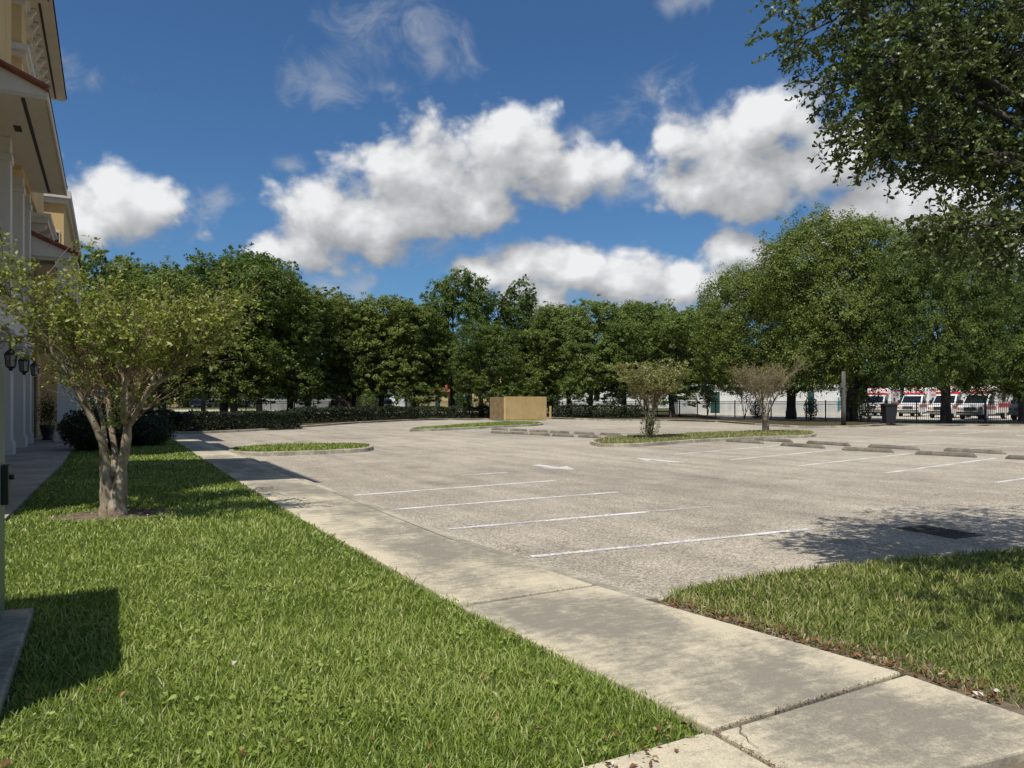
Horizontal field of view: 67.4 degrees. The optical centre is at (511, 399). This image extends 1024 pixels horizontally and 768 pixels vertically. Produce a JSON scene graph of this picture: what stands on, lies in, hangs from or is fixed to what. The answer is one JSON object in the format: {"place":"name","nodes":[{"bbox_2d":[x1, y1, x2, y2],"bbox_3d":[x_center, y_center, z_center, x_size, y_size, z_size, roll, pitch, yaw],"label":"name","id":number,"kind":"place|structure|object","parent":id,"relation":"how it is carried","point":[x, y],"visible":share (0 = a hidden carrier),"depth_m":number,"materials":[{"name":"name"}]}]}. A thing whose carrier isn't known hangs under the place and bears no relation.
{"place":"outdoors","nodes":[
{"label":"outdoors","id":0,"kind":"place"},
{"bbox_2d":[5,433,84,522],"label":"walkway","id":1,"kind":"structure","parent":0,"point":[37,462],"depth_m":18.62,"materials":[{"name":"grey concrete"}]},
{"bbox_2d":[34,387,56,439],"bbox_3d":[-18.548,0.534,30.477,1.061,2.107,1.060,0,0,15],"label":"planter urn","id":2,"kind":"object","parent":1,"relation":"on","point":[47,431],"visible":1,"depth_m":30.40,"materials":[{"name":"green plant"}]},
{"bbox_2d":[231,441,370,451],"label":"island grass","id":3,"kind":"structure","parent":0,"point":[294,446],"depth_m":25.44,"materials":[{"name":"green plant"}]},
{"bbox_2d":[0,438,715,767],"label":"lawn","id":4,"kind":"structure","parent":0,"point":[664,740],"depth_m":4.78,"materials":[{"name":"plant"}]},
{"bbox_2d":[0,608,33,712],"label":"cabinet pad","id":5,"kind":"object","parent":4,"relation":"on","point":[15,624],"visible":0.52,"depth_m":4.95,"materials":[{"name":"grey concrete"}]},
{"bbox_2d":[0,355,14,618],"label":"utility cabinet","id":6,"kind":"object","parent":5,"relation":"on","point":[6,476],"visible":1,"depth_m":5.43,"materials":[{"name":"black metal"}]},
{"bbox_2d":[55,405,133,450],"bbox_3d":[-13.368,0.894,24.614,2.123,1.477,2.193,0,0,-43],"label":"shrub","id":7,"kind":"object","parent":4,"relation":"on","point":[77,437],"visible":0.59,"depth_m":24.03,"materials":[{"name":"green plant"}]},
{"bbox_2d":[44,508,183,521],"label":"tree ring soil","id":8,"kind":"object","parent":4,"relation":"on","point":[134,512],"visible":0.64,"depth_m":10.72,"materials":[{"name":"brown soil"}]},
{"bbox_2d":[0,227,272,515],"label":"crape myrtle","id":9,"kind":"object","parent":8,"relation":"on","point":[94,334],"visible":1,"depth_m":10.36,"materials":[{"name":"green plant"}]},
{"bbox_2d":[119,410,179,445],"bbox_3d":[-12.985,0.993,27.032,2.407,1.288,2.353,0,0,-28],"label":"shrub","id":10,"kind":"object","parent":4,"relation":"on","point":[160,424],"visible":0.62,"depth_m":26.59,"materials":[{"name":"green plant"}]},
{"bbox_2d":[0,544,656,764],"bbox_3d":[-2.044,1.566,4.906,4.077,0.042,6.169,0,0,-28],"label":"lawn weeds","id":11,"kind":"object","parent":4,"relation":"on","point":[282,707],"visible":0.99,"depth_m":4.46,"materials":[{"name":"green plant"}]},
{"bbox_2d":[0,631,686,767],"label":"leaf litter","id":12,"kind":"object","parent":4,"relation":"on","point":[6,761],"visible":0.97,"depth_m":3.80,"materials":[{"name":"brown plant"}]},
{"bbox_2d":[58,508,1015,767],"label":"leaf litter","id":13,"kind":"object","parent":4,"relation":"on","point":[824,645],"visible":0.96,"depth_m":4.73,"materials":[{"name":"brown plant"}]},
{"bbox_2d":[81,402,858,413],"bbox_3d":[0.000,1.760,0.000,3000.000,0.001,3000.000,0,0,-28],"label":"ground","id":14,"kind":"structure","parent":0,"point":[216,408],"depth_m":159.03,"materials":[{"name":"green plant"}]},
{"bbox_2d":[80,245,127,407],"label":"oak tree","id":15,"kind":"object","parent":14,"relation":"on","point":[89,265],"visible":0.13,"depth_m":91.02,"materials":[{"name":"green plant"}]},
{"bbox_2d":[103,252,196,409],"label":"oak tree","id":16,"kind":"object","parent":14,"relation":"on","point":[155,269],"visible":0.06,"depth_m":95.09,"materials":[{"name":"green plant"}]},
{"bbox_2d":[184,247,218,410],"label":"oak tree","id":17,"kind":"object","parent":14,"relation":"on","point":[203,405],"visible":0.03,"depth_m":101.61,"materials":[{"name":"green plant"}]},
{"bbox_2d":[216,242,301,409],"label":"oak tree","id":18,"kind":"object","parent":14,"relation":"on","point":[232,252],"visible":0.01,"depth_m":100.95,"materials":[{"name":"green plant"}]},
{"bbox_2d":[372,298,455,406],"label":"oak tree","id":19,"kind":"object","parent":14,"relation":"on","point":[398,397],"visible":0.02,"depth_m":107.66,"materials":[{"name":"green plant"}]},
{"bbox_2d":[419,380,449,406],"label":"house","id":20,"kind":"structure","parent":14,"relation":"on","point":[443,403],"depth_m":166.96,"materials":[{"name":"beige paint"}]},
{"bbox_2d":[81,342,1017,407],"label":"wood","id":21,"kind":"object","parent":14,"relation":"on","point":[192,396],"visible":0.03,"depth_m":173.35,"materials":[{"name":"plant"}]},
{"bbox_2d":[558,389,668,407],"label":"trailer","id":22,"kind":"object","parent":14,"relation":"on","point":[629,399],"visible":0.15,"depth_m":153.60,"materials":[{"name":"white metal"}]},
{"bbox_2d":[51,0,1023,400],"label":"sky","id":23,"kind":"structure","parent":0,"point":[616,150],"materials":[{"name":"blue"}]},
{"bbox_2d":[86,412,1023,431],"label":"planting bed","id":24,"kind":"object","parent":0,"point":[785,422],"visible":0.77,"depth_m":57.58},
{"bbox_2d":[0,0,82,454],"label":"office building","id":25,"kind":"structure","parent":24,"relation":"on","point":[37,219],"depth_m":25.49,"materials":[{"name":"beige paint"}]},
{"bbox_2d":[0,341,17,370],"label":"wall lantern","id":26,"kind":"object","parent":25,"relation":"attached to","point":[10,358],"depth_m":19.30,"materials":[{"name":"black metal"}]},
{"bbox_2d":[15,349,29,374],"bbox_3d":[-14.359,-1.116,22.444,0.447,0.768,0.320,0,0,-28],"label":"wall lantern","id":27,"kind":"object","parent":25,"relation":"attached to","point":[24,363],"depth_m":22.40,"materials":[{"name":"black metal"}]},
{"bbox_2d":[32,376,36,438],"bbox_3d":[-19.549,0.190,31.408,0.109,2.780,1.200,0,0,-28],"label":"door","id":28,"kind":"structure","parent":25,"relation":"in","point":[34,380],"depth_m":30.99,"materials":[{"name":"brown wood"}]},
{"bbox_2d":[102,408,180,431],"bbox_3d":[-19.166,1.084,39.276,1.885,1.356,4.415,0,0,37],"label":"hedge","id":29,"kind":"object","parent":24,"relation":"on","point":[162,412],"visible":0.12,"depth_m":39.81,"materials":[{"name":"green plant"}]},
{"bbox_2d":[169,409,304,430],"bbox_3d":[-14.920,1.113,42.192,1.695,1.287,7.956,0,0,36],"label":"hedge","id":30,"kind":"object","parent":24,"relation":"on","point":[189,422],"visible":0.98,"depth_m":41.48,"materials":[{"name":"green plant"}]},
{"bbox_2d":[87,400,489,416],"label":"metal fence","id":31,"kind":"object","parent":24,"relation":"on","point":[313,401],"visible":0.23,"depth_m":70.57,"materials":[{"name":"black metal"}]},
{"bbox_2d":[288,404,417,422],"bbox_3d":[-11.775,1.039,58.686,1.738,1.528,13.212,0,0,31],"label":"hedge","id":32,"kind":"object","parent":24,"relation":"on","point":[336,413],"visible":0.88,"depth_m":57.79,"materials":[{"name":"green plant"}]},
{"bbox_2d":[358,389,376,416],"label":"shrub","id":33,"kind":"object","parent":24,"relation":"on","point":[364,395],"visible":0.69,"depth_m":74.42,"materials":[{"name":"green plant"}]},
{"bbox_2d":[409,405,489,418],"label":"hedge","id":34,"kind":"object","parent":24,"relation":"on","point":[469,410],"visible":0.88,"depth_m":66.40,"materials":[{"name":"green plant"}]},
{"bbox_2d":[552,403,642,417],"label":"hedge","id":35,"kind":"object","parent":24,"relation":"on","point":[567,407],"visible":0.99,"depth_m":69.43,"materials":[{"name":"green plant"}]},
{"bbox_2d":[603,386,625,417],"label":"sapling","id":36,"kind":"object","parent":24,"relation":"on","point":[618,396],"visible":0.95,"depth_m":69.37,"materials":[{"name":"plant"}]},
{"bbox_2d":[551,400,678,415],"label":"metal fence","id":37,"kind":"object","parent":24,"relation":"on","point":[608,411],"visible":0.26,"depth_m":76.99,"materials":[{"name":"metal"}]},
{"bbox_2d":[674,393,698,413],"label":"shed","id":38,"kind":"structure","parent":24,"relation":"on","point":[693,410],"depth_m":91.43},
{"bbox_2d":[700,374,717,418],"bbox_3d":[16.453,-0.288,64.847,1.624,3.834,2.404,0,0,4],"label":"sapling","id":39,"kind":"object","parent":24,"relation":"on","point":[707,391],"visible":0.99,"depth_m":64.62,"materials":[{"name":"plant"}]},
{"bbox_2d":[679,400,849,420],"bbox_3d":[21.563,0.815,66.366,1.807,1.610,19.800,0,0,-27],"label":"metal fence","id":40,"kind":"object","parent":24,"relation":"on","point":[787,409],"visible":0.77,"depth_m":64.80,"materials":[{"name":"metal"}]},
{"bbox_2d":[803,396,818,419],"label":"shrub","id":41,"kind":"object","parent":24,"relation":"on","point":[811,409],"visible":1,"depth_m":60.59,"materials":[{"name":"green plant"}]},
{"bbox_2d":[841,371,845,424],"bbox_3d":[21.236,-0.080,49.211,0.320,3.500,0.300,0,0,-28],"label":"utility pole","id":42,"kind":"object","parent":24,"relation":"on","point":[843,397],"visible":0.87,"depth_m":49.10,"materials":[{"name":"grey wood"}]},
{"bbox_2d":[851,388,870,421],"bbox_3d":[25.954,0.356,57.177,1.613,2.539,1.595,0,0,-28],"label":"shrub","id":43,"kind":"object","parent":24,"relation":"on","point":[865,401],"visible":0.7,"depth_m":57.02,"materials":[{"name":"green plant"}]},
{"bbox_2d":[859,382,885,421],"bbox_3d":[26.854,0.098,57.380,1.615,3.070,1.956,0,0,-28],"label":"sapling","id":44,"kind":"object","parent":24,"relation":"on","point":[874,401],"visible":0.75,"depth_m":57.15,"materials":[{"name":"plant"}]},
{"bbox_2d":[879,403,897,423],"bbox_3d":[25.110,0.920,51.183,0.860,1.400,0.910,0,0,0],"label":"waste bin","id":45,"kind":"object","parent":24,"relation":"on","point":[888,412],"visible":0.98,"depth_m":50.84,"materials":[{"name":"plastic"}]},
{"bbox_2d":[850,400,1023,423],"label":"metal fence","id":46,"kind":"object","parent":24,"relation":"on","point":[869,404],"visible":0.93,"depth_m":52.71,"materials":[{"name":"black metal"}]},
{"bbox_2d":[170,433,1023,767],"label":"sidewalk","id":47,"kind":"structure","parent":0,"point":[710,675],"depth_m":4.66,"materials":[{"name":"concrete"}]},
{"bbox_2d":[374,539,903,766],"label":"joint grit","id":48,"kind":"object","parent":47,"relation":"on","point":[742,747],"visible":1,"depth_m":3.91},
{"bbox_2d":[180,419,1023,600],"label":"parking lot","id":49,"kind":"structure","parent":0,"point":[857,510],"depth_m":14.43,"materials":[{"name":"grey asphalt"}]},
{"bbox_2d":[81,255,211,415],"bbox_3d":[-30.909,-5.130,64.393,9.932,13.715,11.222,0,0,39],"label":"oak tree","id":50,"kind":"object","parent":49,"relation":"on","point":[141,281],"visible":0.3,"depth_m":63.74,"materials":[{"name":"green plant"}]},
{"bbox_2d":[174,250,300,412],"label":"oak tree","id":51,"kind":"object","parent":49,"relation":"on","point":[199,271],"visible":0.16,"depth_m":69.83,"materials":[{"name":"green plant"}]},
{"bbox_2d":[207,255,324,417],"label":"oak tree","id":52,"kind":"object","parent":49,"relation":"on","point":[234,374],"visible":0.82,"depth_m":65.60,"materials":[{"name":"green plant"}]},
{"bbox_2d":[243,278,350,410],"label":"oak tree","id":53,"kind":"object","parent":49,"relation":"on","point":[329,340],"visible":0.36,"depth_m":71.26,"materials":[{"name":"green plant"}]},
{"bbox_2d":[228,443,373,455],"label":"kerb","id":54,"kind":"structure","parent":49,"relation":"on","point":[314,452],"depth_m":23.79,"materials":[{"name":"grey concrete"}]},
{"bbox_2d":[289,286,360,406],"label":"oak tree","id":55,"kind":"object","parent":49,"relation":"on","point":[339,298],"visible":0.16,"depth_m":75.96,"materials":[{"name":"green plant"}]},
{"bbox_2d":[323,298,394,412],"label":"oak tree","id":56,"kind":"object","parent":49,"relation":"on","point":[344,378],"visible":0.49,"depth_m":75.51,"materials":[{"name":"green plant"}]},
{"bbox_2d":[340,291,428,414],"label":"oak tree","id":57,"kind":"object","parent":49,"relation":"on","point":[381,304],"visible":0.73,"depth_m":75.48,"materials":[{"name":"green plant"}]},
{"bbox_2d":[371,298,459,413],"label":"oak tree","id":58,"kind":"object","parent":49,"relation":"on","point":[432,356],"visible":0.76,"depth_m":76.30,"materials":[{"name":"green plant"}]},
{"bbox_2d":[183,435,658,602],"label":"kerb","id":59,"kind":"structure","parent":49,"relation":"on","point":[527,561],"depth_m":8.74,"materials":[{"name":"grey concrete"}]},
{"bbox_2d":[357,480,554,494],"bbox_3d":[-0.957,1.696,14.941,4.483,0.001,0.108,0,0,-34],"label":"parking line","id":60,"kind":"object","parent":49,"relation":"on","point":[453,487],"visible":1,"depth_m":14.72,"materials":[{"name":"paint"}]},
{"bbox_2d":[418,265,502,413],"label":"oak tree","id":61,"kind":"object","parent":49,"relation":"on","point":[472,306],"visible":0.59,"depth_m":79.24,"materials":[{"name":"green plant"}]},
{"bbox_2d":[410,421,542,431],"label":"kerb","id":62,"kind":"structure","parent":49,"relation":"on","point":[462,428],"depth_m":44.82,"materials":[{"name":"grey concrete"}]},
{"bbox_2d":[441,318,529,417],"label":"oak tree","id":63,"kind":"object","parent":49,"relation":"on","point":[482,345],"visible":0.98,"depth_m":66.92,"materials":[{"name":"green plant"}]},
{"bbox_2d":[392,492,615,509],"bbox_3d":[0.042,1.696,13.031,4.437,0.001,0.108,0,0,-31],"label":"parking line","id":64,"kind":"object","parent":49,"relation":"on","point":[500,501],"visible":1,"depth_m":12.83,"materials":[{"name":"paint"}]},
{"bbox_2d":[489,274,538,391],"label":"oak tree","id":65,"kind":"object","parent":49,"relation":"on","point":[508,313],"visible":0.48,"depth_m":83.22,"materials":[{"name":"green plant"}]},
{"bbox_2d":[490,396,550,419],"bbox_3d":[0.651,0.660,63.407,5.047,1.880,2.300,0,0,-42],"label":"dumpster enclosure","id":66,"kind":"object","parent":49,"relation":"on","point":[515,408],"visible":1,"depth_m":62.10,"materials":[{"name":"brown wood"}]},
{"bbox_2d":[504,326,569,406],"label":"oak tree","id":67,"kind":"object","parent":49,"relation":"on","point":[524,338],"visible":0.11,"depth_m":83.20,"materials":[{"name":"green plant"}]},
{"bbox_2d":[445,511,646,529],"bbox_3d":[0.596,1.696,10.878,3.315,0.001,0.108,0,0,-28],"label":"parking line","id":68,"kind":"object","parent":49,"relation":"on","point":[544,520],"visible":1,"depth_m":10.81,"materials":[{"name":"paint"}]},
{"bbox_2d":[523,302,605,415],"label":"oak tree","id":69,"kind":"object","parent":49,"relation":"on","point":[551,335],"visible":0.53,"depth_m":76.79,"materials":[{"name":"green plant"}]},
{"bbox_2d":[161,418,1023,433],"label":"kerb","id":70,"kind":"structure","parent":49,"relation":"on","point":[303,426],"depth_m":50.40,"materials":[{"name":"grey concrete"}]},
{"bbox_2d":[558,294,645,416],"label":"oak tree","id":71,"kind":"object","parent":49,"relation":"on","point":[586,369],"visible":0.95,"depth_m":70.59,"materials":[{"name":"green plant"}]},
{"bbox_2d":[595,299,682,415],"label":"oak tree","id":72,"kind":"object","parent":49,"relation":"on","point":[642,316],"visible":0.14,"depth_m":75.99,"materials":[{"name":"green plant"}]},
{"bbox_2d":[529,528,814,556],"bbox_3d":[2.100,1.696,9.238,4.200,0.001,0.108,0,0,-26],"label":"parking line","id":73,"kind":"object","parent":49,"relation":"on","point":[600,549],"visible":1,"depth_m":9.08,"materials":[{"name":"paint"}]},
{"bbox_2d":[629,303,725,416],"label":"oak tree","id":74,"kind":"object","parent":49,"relation":"on","point":[677,321],"visible":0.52,"depth_m":70.92,"materials":[{"name":"green plant"}]},
{"bbox_2d":[590,431,816,446],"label":"kerb","id":75,"kind":"structure","parent":49,"relation":"on","point":[594,443],"depth_m":30.23,"materials":[{"name":"grey concrete"}]},
{"bbox_2d":[686,252,848,418],"bbox_3d":[21.478,-5.326,64.840,14.300,14.060,11.189,0,0,0],"label":"oak tree","id":76,"kind":"object","parent":49,"relation":"on","point":[732,327],"visible":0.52,"depth_m":62.85,"materials":[{"name":"green plant"}]},
{"bbox_2d":[780,443,824,448],"bbox_3d":[10.457,1.637,27.687,0.148,0.125,1.923,0,0,-29],"label":"wheel stop","id":77,"kind":"object","parent":49,"relation":"on","point":[803,445],"visible":1,"depth_m":27.55,"materials":[{"name":"concrete"}]},
{"bbox_2d":[806,440,850,445],"bbox_3d":[11.953,1.637,29.069,0.148,0.125,2.049,0,0,-25],"label":"wheel stop","id":78,"kind":"object","parent":49,"relation":"on","point":[828,443],"visible":0.99,"depth_m":28.98,"materials":[{"name":"concrete"}]},
{"bbox_2d":[745,201,935,420],"bbox_3d":[25.129,-6.742,59.043,14.705,16.924,11.672,0,0,0],"label":"oak tree","id":79,"kind":"object","parent":49,"relation":"on","point":[839,248],"visible":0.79,"depth_m":56.75,"materials":[{"name":"green plant"}]},
{"bbox_2d":[842,447,893,452],"bbox_3d":[11.728,1.637,25.357,0.148,0.125,1.677,0,0,-41],"label":"wheel stop","id":80,"kind":"object","parent":49,"relation":"on","point":[885,450],"visible":1,"depth_m":25.26,"materials":[{"name":"grey concrete"}]},
{"bbox_2d":[868,444,919,449],"bbox_3d":[13.285,1.637,26.777,0.148,0.125,1.858,0,0,-32],"label":"wheel stop","id":81,"kind":"object","parent":49,"relation":"on","point":[893,447],"visible":0.98,"depth_m":26.68,"materials":[{"name":"concrete"}]},
{"bbox_2d":[847,210,1023,422],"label":"oak tree","id":82,"kind":"object","parent":49,"relation":"on","point":[940,354],"visible":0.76,"depth_m":52.33,"materials":[{"name":"green plant"}]},
{"bbox_2d":[893,524,986,540],"bbox_3d":[5.514,1.724,9.897,0.692,0.052,1.047,0,0,-28],"label":"drain apron","id":83,"kind":"object","parent":49,"relation":"on","point":[964,539],"visible":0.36,"depth_m":9.56,"materials":[{"name":"concrete"}]},
{"bbox_2d":[895,525,984,538],"bbox_3d":[5.499,1.694,9.890,0.566,0.011,0.835,0,0,-25],"label":"drain grate","id":84,"kind":"object","parent":83,"relation":"on","point":[942,532],"visible":1,"depth_m":9.86,"materials":[{"name":"metal"}]},
{"bbox_2d":[915,451,976,457],"bbox_3d":[13.157,1.637,23.333,0.148,0.125,1.737,0,0,-40],"label":"wheel stop","id":85,"kind":"object","parent":49,"relation":"on","point":[953,454],"visible":1,"depth_m":23.24,"materials":[{"name":"grey concrete"}]},
{"bbox_2d":[943,448,1005,453],"bbox_3d":[14.882,1.637,24.750,0.148,0.125,1.846,0,0,-36],"label":"wheel stop","id":86,"kind":"object","parent":49,"relation":"on","point":[986,451],"visible":1,"depth_m":24.66,"materials":[{"name":"grey concrete"}]},
{"bbox_2d":[932,267,1023,420],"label":"oak tree","id":87,"kind":"object","parent":49,"relation":"on","point":[1015,379],"visible":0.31,"depth_m":53.69,"materials":[{"name":"green plant"}]},
{"bbox_2d":[546,408,668,412],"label":"yard","id":88,"kind":"structure","parent":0,"point":[664,410],"depth_m":120.69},
{"bbox_2d":[520,301,590,411],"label":"oak tree","id":89,"kind":"object","parent":88,"relation":"on","point":[537,308],"visible":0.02,"depth_m":106.78,"materials":[{"name":"green plant"}]},
{"bbox_2d":[617,298,684,409],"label":"oak tree","id":90,"kind":"object","parent":88,"relation":"on","point":[672,308],"visible":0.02,"depth_m":105.81,"materials":[{"name":"green plant"}]},
{"bbox_2d":[667,300,745,389],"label":"oak tree","id":91,"kind":"object","parent":88,"relation":"on","point":[686,307],"visible":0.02,"depth_m":105.64,"materials":[{"name":"green plant"}]},
{"bbox_2d":[582,733,770,767],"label":"path","id":92,"kind":"structure","parent":0,"point":[706,751],"depth_m":3.45,"materials":[{"name":"concrete"}]},
{"bbox_2d":[688,384,839,412],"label":"shed","id":93,"kind":"structure","parent":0,"point":[829,396],"depth_m":93.66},
{"bbox_2d":[657,546,1023,707],"bbox_3d":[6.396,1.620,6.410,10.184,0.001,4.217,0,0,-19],"label":"lawn","id":94,"kind":"structure","parent":0,"point":[956,633],"depth_m":5.88,"materials":[{"name":"plant"}]},
{"bbox_2d":[659,597,1023,715],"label":"dirt strip","id":95,"kind":"object","parent":94,"relation":"on","point":[1005,704],"visible":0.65,"depth_m":4.73,"materials":[{"name":"soil"}]},
{"bbox_2d":[743,0,1023,298],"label":"oak tree","id":96,"kind":"object","parent":94,"relation":"on","point":[960,54],"visible":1,"depth_m":6.22,"materials":[{"name":"green plant"}]},
{"bbox_2d":[695,410,1017,420],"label":"ambulance yard","id":97,"kind":"structure","parent":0,"point":[801,416],"depth_m":70.48,"materials":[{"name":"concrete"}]},
{"bbox_2d":[864,388,899,415],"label":"ambulance","id":98,"kind":"object","parent":97,"relation":"on","point":[892,397],"visible":0.52,"depth_m":78.13,"materials":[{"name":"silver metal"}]},
{"bbox_2d":[897,387,936,416],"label":"ambulance","id":99,"kind":"object","parent":97,"relation":"on","point":[907,398],"visible":0.56,"depth_m":74.83,"materials":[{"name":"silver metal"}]},
{"bbox_2d":[927,386,970,417],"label":"ambulance","id":100,"kind":"object","parent":97,"relation":"on","point":[955,401],"visible":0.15,"depth_m":67.94,"materials":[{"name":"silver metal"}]},
{"bbox_2d":[956,385,1012,418],"bbox_3d":[39.797,0.166,64.741,6.050,2.880,2.480,0,0,-38],"label":"ambulance","id":101,"kind":"object","parent":97,"relation":"on","point":[966,407],"visible":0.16,"depth_m":63.59,"materials":[{"name":"white metal"}]},
{"label":"island soil","id":102,"kind":"structure","parent":0,"visible":0},
{"bbox_2d":[603,358,690,437],"bbox_3d":[5.758,-0.105,32.169,3.558,3.469,3.696,0,0,17],"label":"crape myrtle","id":103,"kind":"object","parent":102,"relation":"on","point":[664,383],"visible":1,"depth_m":31.74,"materials":[{"name":"green plant"}]},
{"bbox_2d":[639,413,660,437],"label":"sprout clump","id":104,"kind":"object","parent":102,"relation":"on","point":[650,432],"visible":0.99,"depth_m":31.80,"materials":[{"name":"green plant"}]},
{"bbox_2d":[593,429,814,443],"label":"island grass","id":105,"kind":"structure","parent":102,"relation":"on","point":[679,436],"depth_m":33.34,"materials":[{"name":"green plant"}]},
{"bbox_2d":[724,348,821,431],"bbox_3d":[12.706,-0.479,37.992,4.649,4.232,4.018,0,0,-28],"label":"crape myrtle","id":106,"kind":"object","parent":102,"relation":"on","point":[762,386],"visible":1,"depth_m":37.65,"materials":[{"name":"green plant"}]},
{"label":"island soil","id":107,"kind":"structure","parent":0,"visible":0},
{"bbox_2d":[413,421,541,428],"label":"island grass","id":108,"kind":"structure","parent":107,"relation":"on","point":[484,424],"depth_m":48.33,"materials":[{"name":"green plant"}]},
{"label":"mulch bed","id":109,"kind":"structure","parent":0,"visible":0},
{"bbox_2d":[263,399,373,409],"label":"board fence","id":110,"kind":"object","parent":109,"relation":"on","point":[325,404],"visible":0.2,"depth_m":118.89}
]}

